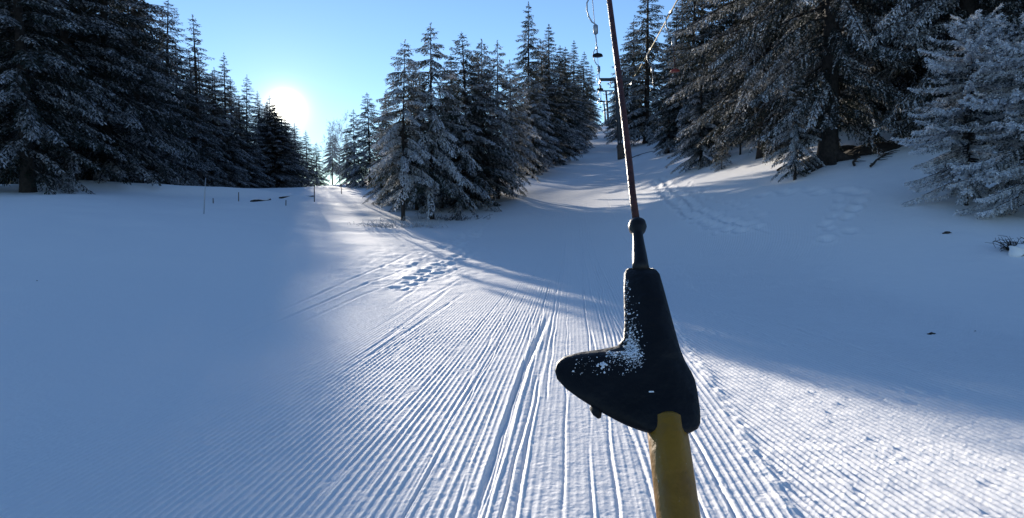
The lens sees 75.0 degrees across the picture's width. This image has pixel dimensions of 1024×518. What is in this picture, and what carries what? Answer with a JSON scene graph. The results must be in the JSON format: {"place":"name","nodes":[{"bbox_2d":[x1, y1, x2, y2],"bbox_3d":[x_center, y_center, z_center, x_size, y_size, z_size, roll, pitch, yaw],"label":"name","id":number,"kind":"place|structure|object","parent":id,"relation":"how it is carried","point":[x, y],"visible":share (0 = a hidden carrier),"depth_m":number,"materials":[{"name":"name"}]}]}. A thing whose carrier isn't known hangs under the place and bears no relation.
{"place":"outdoors","nodes":[
{"label":"outdoors","id":0,"kind":"place"},
{"bbox_2d":[0,96,1023,517],"bbox_3d":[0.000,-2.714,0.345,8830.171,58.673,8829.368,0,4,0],"label":"snow ground","id":1,"kind":"structure","parent":0,"point":[166,350],"depth_m":8.14,"materials":[{"name":"white snow"}]},
{"bbox_2d":[0,18,56,183],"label":"spruce tree","id":2,"kind":"object","parent":1,"relation":"on","point":[14,121],"visible":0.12,"depth_m":37.29,"materials":[{"name":"green plant"}]},
{"bbox_2d":[2,6,68,183],"bbox_3d":[-39.919,-15.632,58.534,10.170,19.811,9.865,-1,4,-14],"label":"spruce tree","id":3,"kind":"object","parent":1,"relation":"on","point":[39,96],"visible":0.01,"depth_m":57.58,"materials":[{"name":"green plant"}]},
{"bbox_2d":[0,0,119,194],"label":"spruce tree","id":4,"kind":"object","parent":1,"relation":"on","point":[30,121],"visible":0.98,"depth_m":35.62,"materials":[{"name":"green plant"}]},
{"bbox_2d":[59,170,78,193],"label":"young fir","id":5,"kind":"object","parent":1,"relation":"on","point":[67,185],"visible":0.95,"depth_m":35.80,"materials":[{"name":"green plant"}]},
{"bbox_2d":[0,0,148,184],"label":"spruce tree","id":6,"kind":"object","parent":1,"relation":"on","point":[67,162],"visible":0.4,"depth_m":41.31,"materials":[{"name":"green plant"}]},
{"bbox_2d":[48,39,144,180],"bbox_3d":[-29.565,-10.617,46.535,6.617,11.916,6.548,-2,4,-34],"label":"spruce tree","id":7,"kind":"object","parent":1,"relation":"on","point":[88,177],"visible":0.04,"depth_m":46.43,"materials":[{"name":"green plant"}]},
{"bbox_2d":[15,0,197,185],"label":"spruce tree","id":8,"kind":"object","parent":1,"relation":"on","point":[158,144],"visible":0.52,"depth_m":44.62,"materials":[{"name":"green plant"}]},
{"bbox_2d":[96,0,197,185],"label":"spruce tree","id":9,"kind":"object","parent":1,"relation":"on","point":[150,101],"visible":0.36,"depth_m":52.22,"materials":[{"name":"green plant"}]},
{"bbox_2d":[127,45,199,184],"bbox_3d":[-30.884,-12.294,57.456,6.738,13.068,6.667,-3,5,-39],"label":"spruce tree","id":10,"kind":"object","parent":1,"relation":"on","point":[173,160],"visible":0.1,"depth_m":57.43,"materials":[{"name":"green plant"}]},
{"bbox_2d":[141,0,186,116],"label":"spruce tree","id":11,"kind":"object","parent":1,"relation":"on","point":[159,52],"depth_m":83.53,"materials":[{"name":"green plant"}]},
{"bbox_2d":[128,1,214,186],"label":"spruce tree","id":12,"kind":"object","parent":1,"relation":"on","point":[197,163],"visible":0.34,"depth_m":59.39,"materials":[{"name":"green plant"}]},
{"bbox_2d":[154,22,204,178],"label":"spruce tree","id":13,"kind":"object","parent":1,"relation":"on","point":[169,59],"visible":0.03,"depth_m":85.12,"materials":[{"name":"green plant"}]},
{"bbox_2d":[164,44,208,184],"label":"spruce tree","id":14,"kind":"object","parent":1,"relation":"on","point":[183,79],"visible":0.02,"depth_m":92.09,"materials":[{"name":"green plant"}]},
{"bbox_2d":[186,171,199,185],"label":"young fir","id":15,"kind":"object","parent":1,"relation":"on","point":[193,179],"visible":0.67,"depth_m":55.67,"materials":[{"name":"green plant"}]},
{"bbox_2d":[171,74,223,186],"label":"spruce tree","id":16,"kind":"object","parent":1,"relation":"on","point":[205,174],"visible":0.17,"depth_m":71.31,"materials":[{"name":"green plant"}]},
{"bbox_2d":[180,53,218,185],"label":"spruce tree","id":17,"kind":"object","parent":1,"relation":"on","point":[190,67],"visible":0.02,"depth_m":96.99,"materials":[{"name":"green plant"}]},
{"bbox_2d":[171,15,232,185],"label":"spruce tree","id":18,"kind":"object","parent":1,"relation":"on","point":[197,111],"visible":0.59,"depth_m":69.14,"materials":[{"name":"green plant"}]},
{"bbox_2d":[193,57,218,182],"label":"spruce tree","id":19,"kind":"object","parent":1,"relation":"on","point":[199,65],"visible":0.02,"depth_m":105.02,"materials":[{"name":"green plant"}]},
{"bbox_2d":[187,71,253,186],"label":"spruce tree","id":20,"kind":"object","parent":1,"relation":"on","point":[219,125],"visible":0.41,"depth_m":77.05,"materials":[{"name":"green plant"}]},
{"bbox_2d":[206,67,236,186],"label":"spruce tree","id":21,"kind":"object","parent":1,"relation":"on","point":[217,95],"visible":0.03,"depth_m":113.47,"materials":[{"name":"green plant"}]},
{"bbox_2d":[202,55,255,187],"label":"spruce tree","id":22,"kind":"object","parent":1,"relation":"on","point":[232,109],"visible":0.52,"depth_m":78.99,"materials":[{"name":"green plant"}]},
{"bbox_2d":[219,77,250,180],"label":"spruce tree","id":23,"kind":"object","parent":1,"relation":"on","point":[234,100],"visible":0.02,"depth_m":123.70,"materials":[{"name":"green plant"}]},
{"bbox_2d":[231,96,251,185],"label":"spruce tree","id":24,"kind":"object","parent":1,"relation":"on","point":[240,116],"visible":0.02,"depth_m":120.32,"materials":[{"name":"green plant"}]},
{"bbox_2d":[224,104,274,187],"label":"spruce tree","id":25,"kind":"object","parent":1,"relation":"on","point":[244,177],"visible":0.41,"depth_m":89.08,"materials":[{"name":"green plant"}]},
{"bbox_2d":[229,77,272,187],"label":"spruce tree","id":26,"kind":"object","parent":1,"relation":"on","point":[248,107],"visible":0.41,"depth_m":91.10,"materials":[{"name":"green plant"}]},
{"bbox_2d":[248,91,273,185],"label":"spruce tree","id":27,"kind":"object","parent":1,"relation":"on","point":[258,113],"visible":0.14,"depth_m":100.88,"materials":[{"name":"green plant"}]},
{"bbox_2d":[248,95,301,187],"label":"spruce tree","id":28,"kind":"object","parent":1,"relation":"on","point":[270,148],"visible":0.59,"depth_m":98.88,"materials":[{"name":"green plant"}]},
{"bbox_2d":[255,101,308,187],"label":"spruce tree","id":29,"kind":"object","parent":1,"relation":"on","point":[281,149],"visible":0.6,"depth_m":99.42,"materials":[{"name":"green plant"}]},
{"bbox_2d":[258,108,312,187],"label":"spruce tree","id":30,"kind":"object","parent":1,"relation":"on","point":[296,155],"visible":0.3,"depth_m":101.97,"materials":[{"name":"green plant"}]},
{"bbox_2d":[278,111,314,185],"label":"spruce tree","id":31,"kind":"object","parent":1,"relation":"on","point":[298,156],"visible":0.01,"depth_m":119.04,"materials":[{"name":"green plant"}]},
{"bbox_2d":[282,120,315,186],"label":"spruce tree","id":32,"kind":"object","parent":1,"relation":"on","point":[291,147],"visible":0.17,"depth_m":105.17,"materials":[{"name":"green plant"}]},
{"bbox_2d":[291,121,317,185],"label":"spruce tree","id":33,"kind":"object","parent":1,"relation":"on","point":[302,152],"visible":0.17,"depth_m":128.83,"materials":[{"name":"green plant"}]},
{"bbox_2d":[300,130,323,186],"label":"spruce tree","id":34,"kind":"object","parent":1,"relation":"on","point":[310,160],"visible":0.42,"depth_m":140.79,"materials":[{"name":"green plant"}]},
{"bbox_2d":[308,143,330,186],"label":"spruce tree","id":35,"kind":"object","parent":1,"relation":"on","point":[316,159],"visible":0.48,"depth_m":156.72,"materials":[{"name":"green plant"}]},
{"bbox_2d":[320,135,340,184],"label":"spruce tree","id":36,"kind":"object","parent":1,"relation":"on","point":[329,168],"visible":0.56,"depth_m":116.92,"materials":[{"name":"green plant"}]},
{"bbox_2d":[316,110,359,183],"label":"birch tree","id":37,"kind":"object","parent":1,"relation":"on","point":[335,146],"visible":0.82,"depth_m":110.97,"materials":[{"name":"white plant"}]},
{"bbox_2d":[335,140,356,184],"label":"spruce tree","id":38,"kind":"object","parent":1,"relation":"on","point":[343,175],"visible":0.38,"depth_m":87.03,"materials":[{"name":"green plant"}]},
{"bbox_2d":[331,109,368,186],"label":"spruce tree","id":39,"kind":"object","parent":1,"relation":"on","point":[353,151],"visible":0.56,"depth_m":79.02,"materials":[{"name":"green plant"}]},
{"bbox_2d":[339,94,379,187],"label":"spruce tree","id":40,"kind":"object","parent":1,"relation":"on","point":[361,168],"visible":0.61,"depth_m":72.91,"materials":[{"name":"green plant"}]},
{"bbox_2d":[349,218,403,227],"bbox_3d":[-6.474,-1.689,31.976,2.696,0.745,1.875,0,4,0],"label":"dry brush","id":41,"kind":"object","parent":1,"relation":"on","point":[381,225],"visible":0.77,"depth_m":31.88,"materials":[{"name":"brown plant"}]},
{"bbox_2d":[363,90,394,187],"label":"spruce tree","id":42,"kind":"object","parent":1,"relation":"on","point":[377,147],"visible":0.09,"depth_m":69.18,"materials":[{"name":"green plant"}]},
{"bbox_2d":[362,105,397,205],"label":"spruce tree","id":43,"kind":"object","parent":1,"relation":"on","point":[378,186],"visible":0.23,"depth_m":46.39,"materials":[{"name":"green plant"}]},
{"bbox_2d":[364,39,443,220],"bbox_3d":[-5.904,-6.674,35.751,4.323,10.004,4.714,-2,4,-34],"label":"spruce tree","id":44,"kind":"object","parent":1,"relation":"on","point":[391,133],"visible":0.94,"depth_m":35.39,"materials":[{"name":"green plant"}]},
{"bbox_2d":[379,72,448,213],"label":"spruce tree","id":45,"kind":"object","parent":1,"relation":"on","point":[417,204],"visible":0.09,"depth_m":42.24,"materials":[{"name":"green plant"}]},
{"bbox_2d":[392,217,447,227],"bbox_3d":[-4.837,-1.777,33.343,3.202,0.773,2.233,2,4,28],"label":"dry brush","id":46,"kind":"object","parent":1,"relation":"on","point":[415,225],"visible":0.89,"depth_m":32.97,"materials":[{"name":"brown plant"}]},
{"bbox_2d":[373,22,482,218],"bbox_3d":[-4.745,-7.422,37.074,6.154,11.208,6.428,-2,4,-25],"label":"spruce tree","id":47,"kind":"object","parent":1,"relation":"on","point":[438,132],"visible":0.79,"depth_m":36.63,"materials":[{"name":"green plant"}]},
{"bbox_2d":[417,209,492,220],"bbox_3d":[-3.300,-2.438,37.567,4.468,0.800,1.989,0,4,0],"label":"dry brush","id":48,"kind":"object","parent":1,"relation":"on","point":[457,217],"visible":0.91,"depth_m":37.33,"materials":[{"name":"brown plant"}]},
{"bbox_2d":[420,54,491,205],"bbox_3d":[-4.189,-8.759,46.586,5.851,10.899,5.686,1,4,18],"label":"spruce tree","id":49,"kind":"object","parent":1,"relation":"on","point":[459,115],"visible":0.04,"depth_m":46.09,"materials":[{"name":"green plant"}]},
{"bbox_2d":[416,33,519,215],"bbox_3d":[-3.071,-8.307,42.456,7.005,12.162,6.617,0,4,5],"label":"spruce tree","id":50,"kind":"object","parent":1,"relation":"on","point":[460,164],"visible":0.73,"depth_m":42.16,"materials":[{"name":"green plant"}]},
{"bbox_2d":[445,39,530,202],"bbox_3d":[-1.980,-9.142,45.771,6.838,11.611,6.545,-1,4,-11],"label":"spruce tree","id":51,"kind":"object","parent":1,"relation":"on","point":[499,121],"visible":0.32,"depth_m":45.03,"materials":[{"name":"green plant"}]},
{"bbox_2d":[464,56,519,196],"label":"spruce tree","id":52,"kind":"object","parent":1,"relation":"on","point":[487,113],"visible":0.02,"depth_m":49.03,"materials":[{"name":"green plant"}]},
{"bbox_2d":[474,40,536,199],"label":"spruce tree","id":53,"kind":"object","parent":1,"relation":"on","point":[505,85],"visible":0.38,"depth_m":46.80,"materials":[{"name":"green plant"}]},
{"bbox_2d":[489,60,543,190],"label":"spruce tree","id":54,"kind":"object","parent":1,"relation":"on","point":[523,140],"visible":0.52,"depth_m":49.11,"materials":[{"name":"green plant"}]},
{"bbox_2d":[502,1,557,175],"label":"spruce tree","id":55,"kind":"object","parent":1,"relation":"on","point":[528,69],"visible":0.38,"depth_m":62.85,"materials":[{"name":"green plant"}]},
{"bbox_2d":[518,77,565,177],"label":"spruce tree","id":56,"kind":"object","parent":1,"relation":"on","point":[544,146],"visible":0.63,"depth_m":58.99,"materials":[{"name":"green plant"}]},
{"bbox_2d":[520,38,582,169],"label":"spruce tree","id":57,"kind":"object","parent":1,"relation":"on","point":[549,87],"visible":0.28,"depth_m":68.69,"materials":[{"name":"green plant"}]},
{"bbox_2d":[532,24,582,165],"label":"spruce tree","id":58,"kind":"object","parent":1,"relation":"on","point":[566,115],"visible":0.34,"depth_m":70.66,"materials":[{"name":"green plant"}]},
{"bbox_2d":[544,45,588,157],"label":"spruce tree","id":59,"kind":"object","parent":1,"relation":"on","point":[569,89],"visible":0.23,"depth_m":78.72,"materials":[{"name":"green plant"}]},
{"bbox_2d":[555,46,594,149],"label":"spruce tree","id":60,"kind":"object","parent":1,"relation":"on","point":[579,113],"visible":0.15,"depth_m":84.59,"materials":[{"name":"green plant"}]},
{"bbox_2d":[566,41,596,145],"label":"spruce tree","id":61,"kind":"object","parent":1,"relation":"on","point":[576,77],"visible":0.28,"depth_m":88.47,"materials":[{"name":"green plant"}]},
{"bbox_2d":[575,52,602,139],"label":"spruce tree","id":62,"kind":"object","parent":1,"relation":"on","point":[586,84],"visible":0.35,"depth_m":102.14,"materials":[{"name":"green plant"}]},
{"bbox_2d":[587,65,602,131],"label":"spruce tree","id":63,"kind":"object","parent":1,"relation":"on","point":[597,111],"visible":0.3,"depth_m":120.17,"materials":[{"name":"green plant"}]},
{"bbox_2d":[597,101,605,120],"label":"lift tower","id":64,"kind":"structure","parent":1,"relation":"on","point":[604,111],"depth_m":169.84,"materials":[{"name":"metal"}]},
{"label":"haul cable","id":65,"kind":"object","parent":64,"relation":"attached to","visible":0},
{"bbox_2d":[586,0,602,57],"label":"tow hanger","id":66,"kind":"object","parent":65,"relation":"hanging from","point":[595,33],"visible":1,"depth_m":22.90,"materials":[{"name":"metal"}]},
{"bbox_2d":[593,47,602,90],"bbox_3d":[4.765,-10.519,36.911,0.593,2.340,0.380,0,4,0],"label":"tow hanger","id":67,"kind":"object","parent":65,"relation":"hanging from","point":[598,70],"visible":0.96,"depth_m":36.86,"materials":[{"name":"metal"}]},
{"bbox_2d":[555,0,700,517],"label":"tow bar","id":68,"kind":"object","parent":65,"relation":"hanging from","point":[640,377],"visible":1,"depth_m":0.68,"materials":[{"name":"yellow paint"}]},
{"bbox_2d":[598,90,613,125],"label":"lift tower","id":69,"kind":"structure","parent":1,"relation":"on","point":[605,91],"depth_m":133.11,"materials":[{"name":"metal"}]},
{"bbox_2d":[600,78,632,159],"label":"lift tower","id":70,"kind":"structure","parent":1,"relation":"on","point":[620,151],"depth_m":63.12,"materials":[{"name":"metal"}]},
{"bbox_2d":[610,0,677,99],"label":"haul cable","id":71,"kind":"object","parent":70,"relation":"attached to","point":[656,37],"visible":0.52,"depth_m":32.10,"materials":[{"name":"grey metal"}]},
{"bbox_2d":[647,48,656,90],"bbox_3d":[7.834,-10.614,37.406,0.593,2.340,0.380,0,4,0],"label":"tow hanger","id":72,"kind":"object","parent":71,"relation":"hanging from","point":[652,72],"visible":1,"depth_m":37.36,"materials":[{"name":"metal"}]},
{"bbox_2d":[665,10,679,72],"bbox_3d":[6.262,-8.469,26.018,0.593,2.340,0.380,0,4,0],"label":"tow hanger","id":73,"kind":"object","parent":71,"relation":"hanging from","point":[673,44],"visible":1,"depth_m":25.97,"materials":[{"name":"metal"}]},
{"bbox_2d":[599,19,658,139],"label":"spruce tree","id":74,"kind":"object","parent":1,"relation":"on","point":[628,72],"visible":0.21,"depth_m":94.32,"materials":[{"name":"green plant"}]},
{"bbox_2d":[605,0,671,147],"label":"spruce tree","id":75,"kind":"object","parent":1,"relation":"on","point":[640,113],"visible":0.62,"depth_m":74.53,"materials":[{"name":"green plant"}]},
{"bbox_2d":[643,7,691,147],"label":"spruce tree","id":76,"kind":"object","parent":1,"relation":"on","point":[660,92],"visible":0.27,"depth_m":63.02,"materials":[{"name":"green plant"}]},
{"bbox_2d":[650,77,684,155],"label":"spruce tree","id":77,"kind":"object","parent":1,"relation":"on","point":[666,138],"visible":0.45,"depth_m":53.33,"materials":[{"name":"green plant"}]},
{"bbox_2d":[650,0,689,126],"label":"spruce tree","id":78,"kind":"object","parent":1,"relation":"on","point":[675,31],"visible":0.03,"depth_m":82.08,"materials":[{"name":"green plant"}]},
{"bbox_2d":[648,0,716,154],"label":"spruce tree","id":79,"kind":"object","parent":1,"relation":"on","point":[676,122],"visible":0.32,"depth_m":51.17,"materials":[{"name":"green plant"}]},
{"bbox_2d":[660,0,726,88],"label":"spruce tree","id":80,"kind":"object","parent":1,"relation":"on","point":[704,14],"visible":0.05,"depth_m":64.87,"materials":[{"name":"green plant"}]},
{"bbox_2d":[665,48,730,173],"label":"spruce tree","id":81,"kind":"object","parent":1,"relation":"on","point":[701,101],"visible":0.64,"depth_m":35.45,"materials":[{"name":"green plant"}]},
{"bbox_2d":[681,1,739,143],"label":"spruce tree","id":82,"kind":"object","parent":1,"relation":"on","point":[719,19],"visible":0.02,"depth_m":43.39,"materials":[{"name":"green plant"}]},
{"bbox_2d":[685,0,742,145],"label":"spruce tree","id":83,"kind":"object","parent":1,"relation":"on","point":[712,25],"visible":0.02,"depth_m":41.93,"materials":[{"name":"green plant"}]},
{"bbox_2d":[685,27,746,157],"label":"spruce tree","id":84,"kind":"object","parent":1,"relation":"on","point":[717,79],"visible":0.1,"depth_m":39.24,"materials":[{"name":"green plant"}]},
{"bbox_2d":[711,138,731,172],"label":"young fir","id":85,"kind":"object","parent":1,"relation":"on","point":[721,162],"visible":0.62,"depth_m":31.25,"materials":[{"name":"green plant"}]},
{"bbox_2d":[689,0,754,146],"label":"spruce tree","id":86,"kind":"object","parent":1,"relation":"on","point":[709,95],"visible":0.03,"depth_m":36.54,"materials":[{"name":"green plant"}]},
{"bbox_2d":[710,2,749,113],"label":"spruce tree","id":87,"kind":"object","parent":1,"relation":"on","point":[723,21],"depth_m":33.95,"materials":[{"name":"green plant"}]},
{"bbox_2d":[723,80,757,154],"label":"spruce tree","id":88,"kind":"object","parent":1,"relation":"on","point":[737,136],"visible":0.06,"depth_m":33.71,"materials":[{"name":"green plant"}]},
{"bbox_2d":[734,77,786,147],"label":"spruce tree","id":89,"kind":"object","parent":1,"relation":"on","point":[752,138],"visible":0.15,"depth_m":30.60,"materials":[{"name":"green plant"}]},
{"bbox_2d":[663,0,872,164],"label":"spruce tree","id":90,"kind":"object","parent":1,"relation":"on","point":[762,151],"visible":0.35,"depth_m":29.36,"materials":[{"name":"green plant"}]},
{"bbox_2d":[764,54,817,146],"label":"spruce tree","id":91,"kind":"object","parent":1,"relation":"on","point":[789,109],"visible":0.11,"depth_m":28.61,"materials":[{"name":"green plant"}]},
{"bbox_2d":[765,65,826,181],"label":"spruce tree","id":92,"kind":"object","parent":1,"relation":"on","point":[794,137],"visible":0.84,"depth_m":21.70,"materials":[{"name":"green plant"}]},
{"bbox_2d":[706,0,895,139],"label":"spruce tree","id":93,"kind":"object","parent":1,"relation":"on","point":[723,68],"visible":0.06,"depth_m":28.72,"materials":[{"name":"green plant"}]},
{"bbox_2d":[801,145,856,165],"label":"bare earth","id":94,"kind":"structure","parent":1,"relation":"on","point":[845,147],"depth_m":23.48,"materials":[{"name":"brown soil"}]},
{"bbox_2d":[708,0,963,171],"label":"spruce tree","id":95,"kind":"object","parent":1,"relation":"on","point":[826,101],"visible":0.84,"depth_m":21.76,"materials":[{"name":"green plant"}]},
{"bbox_2d":[797,149,860,174],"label":"tree roots","id":96,"kind":"object","parent":95,"relation":"attached to","point":[840,155],"visible":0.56,"depth_m":21.95,"materials":[{"name":"brown plant"}]},
{"bbox_2d":[745,0,929,124],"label":"spruce tree","id":97,"kind":"object","parent":1,"relation":"on","point":[880,107],"visible":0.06,"depth_m":27.41,"materials":[{"name":"green plant"}]},
{"bbox_2d":[844,142,907,155],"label":"bare earth","id":98,"kind":"structure","parent":1,"relation":"on","point":[885,147],"depth_m":22.04,"materials":[{"name":"brown soil"}]},
{"bbox_2d":[848,151,873,165],"bbox_3d":[11.308,-3.303,21.653,0.907,0.729,2.349,2,4,34],"label":"fallen branch","id":99,"kind":"object","parent":98,"relation":"on","point":[855,159],"visible":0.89,"depth_m":21.49,"materials":[{"name":"brown wood"}]},
{"bbox_2d":[869,150,899,166],"bbox_3d":[11.477,-3.106,20.662,1.804,0.606,0.547,-3,5,-42],"label":"fallen branch","id":100,"kind":"object","parent":1,"relation":"on","point":[879,158],"visible":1,"depth_m":20.52,"materials":[{"name":"brown wood"}]},
{"bbox_2d":[795,0,1020,124],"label":"spruce tree","id":101,"kind":"object","parent":1,"relation":"on","point":[921,70],"visible":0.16,"depth_m":26.21,"materials":[{"name":"green plant"}]},
{"bbox_2d":[822,0,1023,145],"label":"spruce tree","id":102,"kind":"object","parent":1,"relation":"on","point":[965,9],"visible":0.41,"depth_m":20.11,"materials":[{"name":"green plant"}]},
{"bbox_2d":[890,3,1023,205],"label":"fir tree","id":103,"kind":"object","parent":1,"relation":"on","point":[953,112],"visible":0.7,"depth_m":15.29,"materials":[{"name":"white plant"}]},
{"bbox_2d":[922,0,1023,90],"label":"spruce tree","id":104,"kind":"object","parent":1,"relation":"on","point":[944,36],"visible":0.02,"depth_m":22.04,"materials":[{"name":"green plant"}]},
{"bbox_2d":[947,13,1023,219],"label":"fir tree","id":105,"kind":"object","parent":1,"relation":"on","point":[1013,124],"visible":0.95,"depth_m":14.20,"materials":[{"name":"white plant"}]},
{"bbox_2d":[985,235,1023,256],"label":"shrub","id":106,"kind":"object","parent":1,"relation":"on","point":[1013,249],"visible":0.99,"depth_m":12.12,"materials":[{"name":"white plant"}]},
{"bbox_2d":[40,0,1008,185],"label":"sky","id":107,"kind":"structure","parent":0,"point":[317,60],"materials":[{"name":"blue"}]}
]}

